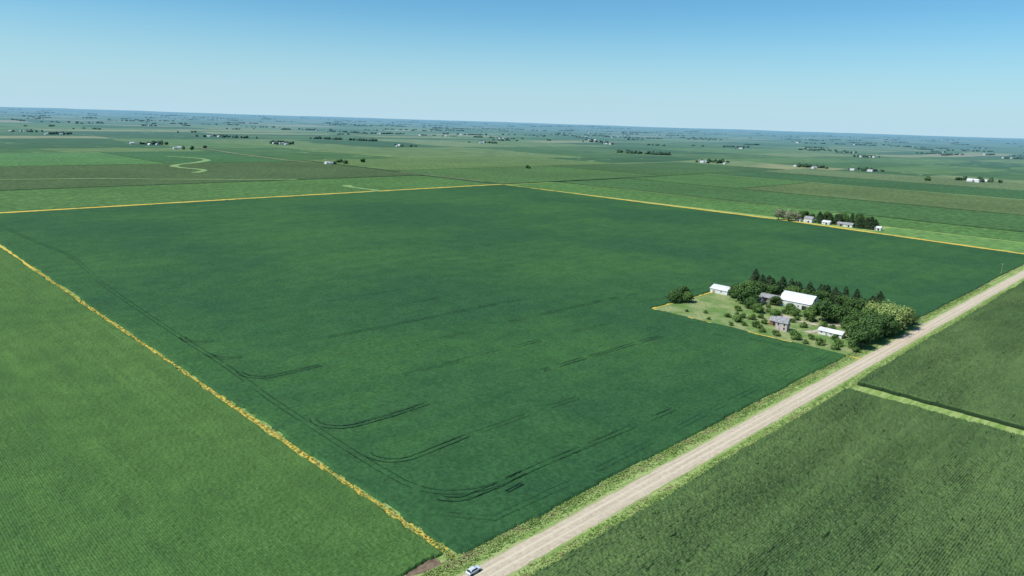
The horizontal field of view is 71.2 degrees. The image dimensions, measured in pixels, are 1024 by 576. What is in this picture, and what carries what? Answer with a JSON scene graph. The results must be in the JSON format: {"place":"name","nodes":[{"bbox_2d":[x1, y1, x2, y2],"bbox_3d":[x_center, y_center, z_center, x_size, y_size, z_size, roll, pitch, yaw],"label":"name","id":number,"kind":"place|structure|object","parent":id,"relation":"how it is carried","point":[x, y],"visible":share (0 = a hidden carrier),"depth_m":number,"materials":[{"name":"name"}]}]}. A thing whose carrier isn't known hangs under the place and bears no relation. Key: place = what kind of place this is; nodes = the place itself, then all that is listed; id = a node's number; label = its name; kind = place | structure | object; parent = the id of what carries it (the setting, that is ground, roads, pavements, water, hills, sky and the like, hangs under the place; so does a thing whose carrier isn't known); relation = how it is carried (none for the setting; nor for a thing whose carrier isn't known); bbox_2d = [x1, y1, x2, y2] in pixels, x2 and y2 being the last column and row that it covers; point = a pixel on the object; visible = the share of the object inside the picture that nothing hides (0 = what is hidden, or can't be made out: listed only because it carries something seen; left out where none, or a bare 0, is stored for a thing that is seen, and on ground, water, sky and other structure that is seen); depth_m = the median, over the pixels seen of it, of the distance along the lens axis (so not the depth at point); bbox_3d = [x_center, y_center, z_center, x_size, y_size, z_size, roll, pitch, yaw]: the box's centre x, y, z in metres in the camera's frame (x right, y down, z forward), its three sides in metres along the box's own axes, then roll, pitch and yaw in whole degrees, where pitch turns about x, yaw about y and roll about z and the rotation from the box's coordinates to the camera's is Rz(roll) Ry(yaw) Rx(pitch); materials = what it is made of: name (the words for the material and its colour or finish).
{"place":"outdoors","nodes":[
{"label":"outdoors","id":0,"kind":"place"},
{"bbox_2d":[0,152,165,165],"bbox_3d":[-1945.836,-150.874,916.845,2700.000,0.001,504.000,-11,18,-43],"label":"crop field","id":1,"kind":"structure","parent":0,"point":[33,159],"depth_m":1704.40,"materials":[{"name":"plant"}]},
{"bbox_2d":[103,151,289,163],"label":"crop field","id":2,"kind":"structure","parent":0,"point":[212,156],"depth_m":1949.70,"materials":[{"name":"plant"}]},
{"bbox_2d":[0,161,419,189],"bbox_3d":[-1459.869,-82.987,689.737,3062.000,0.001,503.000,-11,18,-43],"label":"crop field","id":3,"kind":"structure","parent":0,"point":[32,177],"depth_m":1418.13,"materials":[{"name":"plant"}]},
{"bbox_2d":[0,178,296,179],"bbox_3d":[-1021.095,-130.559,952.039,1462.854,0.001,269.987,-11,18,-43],"label":"grass waterway","id":4,"kind":"object","parent":3,"relation":"on","point":[199,179],"depth_m":1306.01,"materials":[{"name":"plant"}]},
{"bbox_2d":[167,156,210,172],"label":"grass waterway","id":5,"kind":"object","parent":3,"relation":"on","point":[202,170],"depth_m":1648.99,"materials":[{"name":"plant"}]},
{"bbox_2d":[15,175,406,189],"bbox_3d":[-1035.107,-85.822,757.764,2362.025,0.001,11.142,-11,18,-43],"label":"ditch","id":6,"kind":"object","parent":3,"relation":"on","point":[189,183],"visible":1,"depth_m":1219.94,"materials":[{"name":"plant"}]},
{"bbox_2d":[0,248,441,575],"bbox_3d":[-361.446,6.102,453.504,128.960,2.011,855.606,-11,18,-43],"label":"green crop field","id":7,"kind":"structure","parent":0,"point":[123,453],"depth_m":238.22,"materials":[{"name":"plant"}]},
{"bbox_2d":[0,245,460,560],"bbox_3d":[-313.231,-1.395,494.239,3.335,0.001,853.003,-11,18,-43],"label":"field margin","id":8,"kind":"object","parent":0,"point":[278,436],"visible":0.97,"depth_m":278.29,"materials":[{"name":"yellow plant"}]},
{"bbox_2d":[0,175,491,211],"bbox_3d":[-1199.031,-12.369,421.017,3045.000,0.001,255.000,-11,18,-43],"label":"crop field","id":9,"kind":"structure","parent":0,"point":[31,199],"depth_m":1103.79,"materials":[{"name":"plant"}]},
{"bbox_2d":[307,156,615,169],"bbox_3d":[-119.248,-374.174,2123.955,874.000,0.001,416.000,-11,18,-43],"label":"crop field","id":10,"kind":"structure","parent":0,"point":[429,163],"depth_m":2062.82,"materials":[{"name":"plant"}]},
{"bbox_2d":[0,182,1023,575],"bbox_3d":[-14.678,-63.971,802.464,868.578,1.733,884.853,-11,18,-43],"label":"soybean field","id":11,"kind":"structure","parent":0,"point":[252,286],"depth_m":451.31,"materials":[{"name":"plant"}]},
{"bbox_2d":[5,227,825,519],"bbox_3d":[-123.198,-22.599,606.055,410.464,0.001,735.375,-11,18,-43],"label":"wheel tracks","id":12,"kind":"object","parent":11,"relation":"on","point":[426,404],"visible":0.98,"depth_m":291.21},
{"bbox_2d":[406,558,441,575],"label":"bare soil patch","id":13,"kind":"object","parent":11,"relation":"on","point":[426,566],"visible":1,"depth_m":196.67,"materials":[{"name":"soil"}]},
{"bbox_2d":[0,184,1023,253],"bbox_3d":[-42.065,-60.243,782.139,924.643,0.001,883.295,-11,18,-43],"label":"field margin","id":14,"kind":"object","parent":11,"relation":"on","point":[542,189],"visible":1,"depth_m":965.19,"materials":[{"name":"yellow plant"}]},
{"bbox_2d":[31,268,1010,575],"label":"roadside weeds","id":15,"kind":"object","parent":11,"relation":"on","point":[459,560],"visible":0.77,"depth_m":250.36,"materials":[{"name":"plant"}]},
{"bbox_2d":[654,293,923,356],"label":"farmyard grass","id":16,"kind":"structure","parent":11,"relation":"on","point":[717,307],"depth_m":466.68,"materials":[{"name":"plant"}]},
{"bbox_2d":[0,107,1023,231],"bbox_3d":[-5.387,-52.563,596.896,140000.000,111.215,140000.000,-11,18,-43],"label":"ground","id":17,"kind":"structure","parent":0,"point":[774,150],"depth_m":4053.19,"materials":[{"name":"plant"}]},
{"bbox_2d":[342,185,378,190],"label":"grass waterway","id":18,"kind":"object","parent":17,"relation":"on","point":[350,186],"depth_m":1239.61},
{"bbox_2d":[9,109,1023,182],"bbox_3d":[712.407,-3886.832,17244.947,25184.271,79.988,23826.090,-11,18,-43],"label":"distant trees","id":19,"kind":"object","parent":17,"relation":"on","point":[722,160],"visible":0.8,"depth_m":5467.58,"materials":[{"name":"green plant"}]},
{"bbox_2d":[666,289,682,302],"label":"deciduous tree","id":20,"kind":"object","parent":17,"relation":"on","point":[675,296],"visible":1,"depth_m":499.59,"materials":[{"name":"green plant"}]},
{"bbox_2d":[676,285,688,293],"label":"deciduous tree","id":21,"kind":"object","parent":17,"relation":"on","point":[684,288],"visible":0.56,"depth_m":511.95,"materials":[{"name":"green plant"}]},
{"bbox_2d":[680,291,693,301],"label":"deciduous tree","id":22,"kind":"object","parent":17,"relation":"on","point":[686,296],"visible":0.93,"depth_m":501.34,"materials":[{"name":"green plant"}]},
{"bbox_2d":[710,284,730,294],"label":"machine shed","id":23,"kind":"structure","parent":17,"relation":"on","point":[719,289],"depth_m":532.92,"materials":[{"name":"white paint"}]},
{"bbox_2d":[728,284,736,297],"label":"deciduous tree","id":24,"kind":"object","parent":17,"relation":"on","point":[731,291],"visible":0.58,"depth_m":519.93,"materials":[{"name":"green plant"}]},
{"bbox_2d":[734,305,741,310],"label":"shrub","id":25,"kind":"object","parent":17,"relation":"on","point":[737,307],"visible":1,"depth_m":484.38,"materials":[{"name":"green plant"}]},
{"bbox_2d":[732,315,743,321],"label":"shrub","id":26,"kind":"object","parent":17,"relation":"on","point":[737,318],"visible":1,"depth_m":454.91,"materials":[{"name":"green plant"}]},
{"bbox_2d":[733,282,762,303],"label":"deciduous tree","id":27,"kind":"object","parent":17,"relation":"on","point":[745,290],"visible":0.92,"depth_m":501.00,"materials":[{"name":"green plant"}]},
{"bbox_2d":[743,297,758,308],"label":"deciduous tree","id":28,"kind":"object","parent":17,"relation":"on","point":[748,302],"visible":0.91,"depth_m":489.50,"materials":[{"name":"green plant"}]},
{"bbox_2d":[750,268,759,280],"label":"conifer tree","id":29,"kind":"object","parent":17,"relation":"on","point":[755,273],"visible":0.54,"depth_m":559.95,"materials":[{"name":"green plant"}]},
{"bbox_2d":[750,320,762,327],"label":"shrub","id":30,"kind":"object","parent":17,"relation":"on","point":[756,323],"visible":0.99,"depth_m":443.38,"materials":[{"name":"green plant"}]},
{"bbox_2d":[750,303,764,312],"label":"deciduous tree","id":31,"kind":"object","parent":17,"relation":"on","point":[757,307],"visible":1,"depth_m":479.57,"materials":[{"name":"green plant"}]},
{"bbox_2d":[752,280,768,294],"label":"deciduous tree","id":32,"kind":"object","parent":17,"relation":"on","point":[763,286],"visible":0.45,"depth_m":526.44,"materials":[{"name":"green plant"}]},
{"bbox_2d":[765,275,771,285],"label":"conifer tree","id":33,"kind":"object","parent":17,"relation":"on","point":[769,277],"visible":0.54,"depth_m":552.06,"materials":[{"name":"green plant"}]},
{"bbox_2d":[759,293,780,303],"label":"gray shed","id":34,"kind":"structure","parent":17,"relation":"on","point":[766,296],"depth_m":513.60,"materials":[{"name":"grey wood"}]},
{"bbox_2d":[769,315,775,325],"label":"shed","id":35,"kind":"structure","parent":17,"relation":"on","point":[772,319],"depth_m":451.40,"materials":[{"name":"white"}]},
{"bbox_2d":[766,284,781,294],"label":"deciduous tree","id":36,"kind":"object","parent":17,"relation":"on","point":[772,289],"visible":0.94,"depth_m":525.36,"materials":[{"name":"green plant"}]},
{"bbox_2d":[766,308,783,316],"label":"deciduous tree","id":37,"kind":"object","parent":17,"relation":"on","point":[774,312],"visible":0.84,"depth_m":463.22,"materials":[{"name":"green plant"}]},
{"bbox_2d":[769,296,782,304],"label":"deciduous tree","id":38,"kind":"object","parent":17,"relation":"on","point":[774,300],"visible":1,"depth_m":500.92,"materials":[{"name":"green plant"}]},
{"bbox_2d":[771,329,780,336],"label":"shrub","id":39,"kind":"object","parent":17,"relation":"on","point":[775,332],"visible":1,"depth_m":428.13,"materials":[{"name":"green plant"}]},
{"bbox_2d":[774,208,784,218],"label":"deciduous tree","id":40,"kind":"object","parent":17,"relation":"on","point":[778,213],"visible":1,"depth_m":978.03,"materials":[{"name":"plant"}]},
{"bbox_2d":[775,320,789,331],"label":"walls","id":41,"kind":"structure","parent":17,"relation":"on","point":[781,325],"depth_m":438.56,"materials":[{"name":"paint"}]},
{"bbox_2d":[775,316,790,323],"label":"roof","id":42,"kind":"structure","parent":41,"relation":"on","point":[781,319],"depth_m":438.61,"materials":[{"name":"grey"}]},
{"bbox_2d":[779,276,787,293],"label":"conifer tree","id":43,"kind":"object","parent":17,"relation":"on","point":[783,284],"visible":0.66,"depth_m":539.82,"materials":[{"name":"green plant"}]},
{"bbox_2d":[784,303,796,310],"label":"deciduous tree","id":44,"kind":"object","parent":17,"relation":"on","point":[788,306],"visible":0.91,"depth_m":487.75,"materials":[{"name":"green plant"}]},
{"bbox_2d":[786,212,794,219],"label":"deciduous tree","id":45,"kind":"object","parent":17,"relation":"on","point":[789,216],"visible":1,"depth_m":966.07,"materials":[{"name":"plant"}]},
{"bbox_2d":[782,285,801,292],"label":"deciduous tree","id":46,"kind":"object","parent":17,"relation":"on","point":[794,289],"visible":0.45,"depth_m":520.09,"materials":[{"name":"green plant"}]},
{"bbox_2d":[789,308,800,315],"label":"deciduous tree","id":47,"kind":"object","parent":17,"relation":"on","point":[794,311],"visible":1,"depth_m":473.71,"materials":[{"name":"green plant"}]},
{"bbox_2d":[791,332,802,339],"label":"shrub","id":48,"kind":"object","parent":17,"relation":"on","point":[797,335],"visible":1,"depth_m":420.99,"materials":[{"name":"green plant"}]},
{"bbox_2d":[793,211,801,219],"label":"deciduous tree","id":49,"kind":"object","parent":17,"relation":"on","point":[798,214],"visible":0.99,"depth_m":970.93,"materials":[{"name":"plant"}]},
{"bbox_2d":[780,290,819,309],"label":"white barn","id":50,"kind":"structure","parent":17,"relation":"on","point":[800,301],"depth_m":494.94,"materials":[{"name":"paint"}]},
{"bbox_2d":[801,210,808,218],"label":"deciduous tree","id":51,"kind":"object","parent":17,"relation":"on","point":[804,213],"visible":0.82,"depth_m":984.87,"materials":[{"name":"green plant"}]},
{"bbox_2d":[800,288,813,295],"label":"deciduous tree","id":52,"kind":"object","parent":17,"relation":"on","point":[805,291],"visible":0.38,"depth_m":510.83,"materials":[{"name":"green plant"}]},
{"bbox_2d":[802,309,816,320],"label":"deciduous tree","id":53,"kind":"object","parent":17,"relation":"on","point":[809,315],"visible":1,"depth_m":462.22,"materials":[{"name":"green plant"}]},
{"bbox_2d":[804,304,815,312],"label":"deciduous tree","id":54,"kind":"object","parent":17,"relation":"on","point":[810,307],"visible":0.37,"depth_m":478.62,"materials":[{"name":"green plant"}]},
{"bbox_2d":[815,337,825,345],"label":"shrub","id":55,"kind":"object","parent":17,"relation":"on","point":[819,340],"visible":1,"depth_m":412.33,"materials":[{"name":"green plant"}]},
{"bbox_2d":[813,290,833,300],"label":"deciduous tree","id":56,"kind":"object","parent":17,"relation":"on","point":[823,294],"visible":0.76,"depth_m":504.97,"materials":[{"name":"green plant"}]},
{"bbox_2d":[813,298,834,321],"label":"deciduous tree","id":57,"kind":"object","parent":17,"relation":"on","point":[821,309],"visible":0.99,"depth_m":457.93,"materials":[{"name":"green plant"}]},
{"bbox_2d":[822,220,831,224],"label":"white shed","id":58,"kind":"structure","parent":17,"relation":"on","point":[827,222],"depth_m":949.02,"materials":[{"name":"paint"}]},
{"bbox_2d":[818,326,845,338],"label":"long shed","id":59,"kind":"structure","parent":17,"relation":"on","point":[829,332],"depth_m":431.07,"materials":[{"name":"white paint"}]},
{"bbox_2d":[830,343,840,349],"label":"shrub","id":60,"kind":"object","parent":17,"relation":"on","point":[836,345],"visible":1,"depth_m":404.62,"materials":[{"name":"green plant"}]},
{"bbox_2d":[833,291,841,304],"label":"conifer tree","id":61,"kind":"object","parent":17,"relation":"on","point":[835,300],"visible":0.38,"depth_m":503.32,"materials":[{"name":"green plant"}]},
{"bbox_2d":[826,302,849,321],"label":"deciduous tree","id":62,"kind":"object","parent":17,"relation":"on","point":[839,311],"visible":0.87,"depth_m":457.65,"materials":[{"name":"green plant"}]},
{"bbox_2d":[833,338,843,346],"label":"shrub","id":63,"kind":"object","parent":17,"relation":"on","point":[836,340],"visible":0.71,"depth_m":411.01,"materials":[{"name":"green plant"}]},
{"bbox_2d":[841,286,849,295],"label":"conifer tree","id":64,"kind":"object","parent":17,"relation":"on","point":[846,291],"visible":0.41,"depth_m":512.77,"materials":[{"name":"green plant"}]},
{"bbox_2d":[842,215,849,221],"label":"deciduous tree","id":65,"kind":"object","parent":17,"relation":"on","point":[845,218],"visible":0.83,"depth_m":946.33,"materials":[{"name":"green plant"}]},
{"bbox_2d":[836,294,858,307],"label":"deciduous tree","id":66,"kind":"object","parent":17,"relation":"on","point":[841,299],"visible":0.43,"depth_m":491.57,"materials":[{"name":"green plant"}]},
{"bbox_2d":[839,314,856,328],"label":"deciduous tree","id":67,"kind":"object","parent":17,"relation":"on","point":[847,318],"visible":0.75,"depth_m":446.11,"materials":[{"name":"green plant"}]},
{"bbox_2d":[843,222,853,226],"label":"white shed","id":68,"kind":"structure","parent":17,"relation":"on","point":[847,224],"depth_m":931.11,"materials":[{"name":"paint"}]},
{"bbox_2d":[843,320,857,331],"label":"deciduous tree","id":69,"kind":"object","parent":17,"relation":"on","point":[847,324],"visible":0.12,"depth_m":436.02,"materials":[{"name":"green plant"}]},
{"bbox_2d":[844,297,862,310],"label":"deciduous tree","id":70,"kind":"object","parent":17,"relation":"on","point":[854,304],"visible":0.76,"depth_m":479.33,"materials":[{"name":"green plant"}]},
{"bbox_2d":[844,321,867,336],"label":"deciduous tree","id":71,"kind":"object","parent":17,"relation":"on","point":[855,326],"visible":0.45,"depth_m":415.06,"materials":[{"name":"green plant"}]},
{"bbox_2d":[849,308,864,316],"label":"deciduous tree","id":72,"kind":"object","parent":17,"relation":"on","point":[856,312],"visible":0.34,"depth_m":452.62,"materials":[{"name":"green plant"}]},
{"bbox_2d":[845,328,873,347],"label":"deciduous tree","id":73,"kind":"object","parent":17,"relation":"on","point":[858,336],"visible":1,"depth_m":405.40,"materials":[{"name":"green plant"}]},
{"bbox_2d":[855,218,864,228],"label":"conifer tree","id":74,"kind":"object","parent":17,"relation":"on","point":[859,225],"visible":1,"depth_m":919.06,"materials":[{"name":"green plant"}]},
{"bbox_2d":[856,297,871,310],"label":"deciduous tree","id":75,"kind":"object","parent":17,"relation":"on","point":[863,301],"visible":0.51,"depth_m":488.26,"materials":[{"name":"green plant"}]},
{"bbox_2d":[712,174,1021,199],"bbox_3d":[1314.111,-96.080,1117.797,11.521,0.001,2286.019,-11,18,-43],"label":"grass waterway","id":76,"kind":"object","parent":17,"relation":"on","point":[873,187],"depth_m":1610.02,"materials":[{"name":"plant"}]},
{"bbox_2d":[856,310,878,321],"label":"deciduous tree","id":77,"kind":"object","parent":17,"relation":"on","point":[871,313],"visible":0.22,"depth_m":440.65,"materials":[{"name":"green plant"}]},
{"bbox_2d":[860,307,876,313],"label":"deciduous tree","id":78,"kind":"object","parent":17,"relation":"on","point":[868,309],"visible":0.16,"depth_m":458.19,"materials":[{"name":"green plant"}]},
{"bbox_2d":[854,315,887,336],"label":"deciduous tree","id":79,"kind":"object","parent":17,"relation":"on","point":[864,320],"visible":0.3,"depth_m":428.06,"materials":[{"name":"green plant"}]},
{"bbox_2d":[867,218,874,229],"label":"conifer tree","id":80,"kind":"object","parent":17,"relation":"on","point":[871,224],"visible":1,"depth_m":910.72,"materials":[{"name":"green plant"}]},
{"bbox_2d":[865,301,879,309],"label":"deciduous tree","id":81,"kind":"object","parent":17,"relation":"on","point":[874,305],"visible":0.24,"depth_m":464.95,"materials":[{"name":"green plant"}]},
{"bbox_2d":[865,318,884,339],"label":"deciduous tree","id":82,"kind":"object","parent":17,"relation":"on","point":[874,326],"visible":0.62,"depth_m":415.72,"materials":[{"name":"green plant"}]},
{"bbox_2d":[875,291,886,301],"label":"conifer tree","id":83,"kind":"object","parent":17,"relation":"on","point":[879,296],"visible":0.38,"depth_m":495.81,"materials":[{"name":"green plant"}]},
{"bbox_2d":[874,301,903,316],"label":"deciduous tree","id":84,"kind":"object","parent":17,"relation":"on","point":[880,306],"visible":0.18,"depth_m":450.02,"materials":[{"name":"green plant"}]},
{"bbox_2d":[878,312,901,336],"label":"deciduous tree","id":85,"kind":"object","parent":17,"relation":"on","point":[888,329],"visible":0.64,"depth_m":429.43,"materials":[{"name":"green plant"}]},
{"bbox_2d":[876,304,907,332],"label":"deciduous tree","id":86,"kind":"object","parent":17,"relation":"on","point":[898,317],"visible":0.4,"depth_m":436.42,"materials":[{"name":"green plant"}]},
{"bbox_2d":[897,305,915,327],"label":"deciduous tree","id":87,"kind":"object","parent":17,"relation":"on","point":[908,312],"visible":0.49,"depth_m":447.40,"materials":[{"name":"green plant"}]},
{"bbox_2d":[0,0,1023,138],"label":"sky","id":88,"kind":"structure","parent":0,"point":[954,68],"materials":[{"name":"blue"}]},
{"bbox_2d":[392,166,659,183],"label":"crop field","id":89,"kind":"structure","parent":0,"point":[504,175],"depth_m":1695.98,"materials":[{"name":"plant"}]},
{"bbox_2d":[507,176,652,183],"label":"ditch","id":90,"kind":"object","parent":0,"point":[575,180],"visible":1,"depth_m":1543.78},
{"bbox_2d":[558,162,783,175],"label":"crop field","id":91,"kind":"structure","parent":0,"point":[672,168],"depth_m":2111.77,"materials":[{"name":"plant"}]},
{"bbox_2d":[512,182,838,218],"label":"crop field","id":92,"kind":"structure","parent":0,"point":[742,207],"depth_m":1213.23,"materials":[{"name":"plant"}]},
{"bbox_2d":[551,182,833,211],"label":"grass waterway","id":93,"kind":"object","parent":92,"relation":"on","point":[696,197],"depth_m":1265.66,"materials":[{"name":"plant"}]},
{"bbox_2d":[632,174,807,187],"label":"crop field","id":94,"kind":"structure","parent":0,"point":[721,181],"depth_m":1674.66,"materials":[{"name":"plant"}]},
{"bbox_2d":[462,270,1023,575],"bbox_3d":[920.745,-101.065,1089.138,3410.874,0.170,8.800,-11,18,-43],"label":"gravel road","id":95,"kind":"structure","parent":0,"point":[517,557],"depth_m":263.39,"materials":[{"name":"gravel"}]},
{"bbox_2d":[466,565,480,575],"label":"parked car","id":96,"kind":"object","parent":95,"relation":"on","point":[472,570],"visible":1,"depth_m":194.05,"materials":[{"name":"silver metal"}]},
{"bbox_2d":[653,292,860,358],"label":"field margin","id":97,"kind":"object","parent":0,"point":[748,331],"visible":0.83,"depth_m":459.28,"materials":[{"name":"yellow plant"}]},
{"bbox_2d":[530,388,1023,575],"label":"corn field","id":98,"kind":"structure","parent":0,"point":[849,482],"depth_m":230.09,"materials":[{"name":"plant"}]},
{"bbox_2d":[564,178,1023,231],"bbox_3d":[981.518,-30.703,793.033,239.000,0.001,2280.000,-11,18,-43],"label":"crop field","id":99,"kind":"structure","parent":0,"point":[1012,222],"depth_m":1217.79,"materials":[{"name":"plant"}]},
{"bbox_2d":[765,308,924,325],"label":"driveway","id":100,"kind":"structure","parent":0,"point":[828,323],"depth_m":461.56,"materials":[{"name":"gravel"}]},
{"bbox_2d":[713,171,1023,199],"bbox_3d":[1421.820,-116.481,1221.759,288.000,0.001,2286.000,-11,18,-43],"label":"crop field","id":101,"kind":"structure","parent":0,"point":[986,192],"depth_m":1723.33,"materials":[{"name":"plant"}]},
{"bbox_2d":[741,183,1023,214],"bbox_3d":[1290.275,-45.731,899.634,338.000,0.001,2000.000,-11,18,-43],"label":"crop field","id":102,"kind":"structure","parent":0,"point":[989,204],"depth_m":1398.43,"materials":[{"name":"plant"}]},
{"bbox_2d":[764,169,1023,190],"bbox_3d":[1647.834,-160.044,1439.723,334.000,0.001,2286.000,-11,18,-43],"label":"crop field","id":103,"kind":"structure","parent":0,"point":[934,180],"depth_m":1972.16,"materials":[{"name":"plant"}]},
{"bbox_2d":[832,213,1023,241],"bbox_3d":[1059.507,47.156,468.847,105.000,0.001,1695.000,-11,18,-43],"label":"crop field","id":104,"kind":"structure","parent":0,"point":[963,230],"depth_m":942.07,"materials":[{"name":"plant"}]},
{"bbox_2d":[857,281,1023,430],"bbox_3d":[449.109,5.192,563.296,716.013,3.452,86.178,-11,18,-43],"label":"corn field","id":105,"kind":"structure","parent":0,"point":[971,364],"depth_m":371.86,"materials":[{"name":"plant"}]},
{"bbox_2d":[874,228,1023,252],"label":"pasture","id":106,"kind":"structure","parent":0,"point":[1011,246],"depth_m":848.91,"materials":[{"name":"green plant"}]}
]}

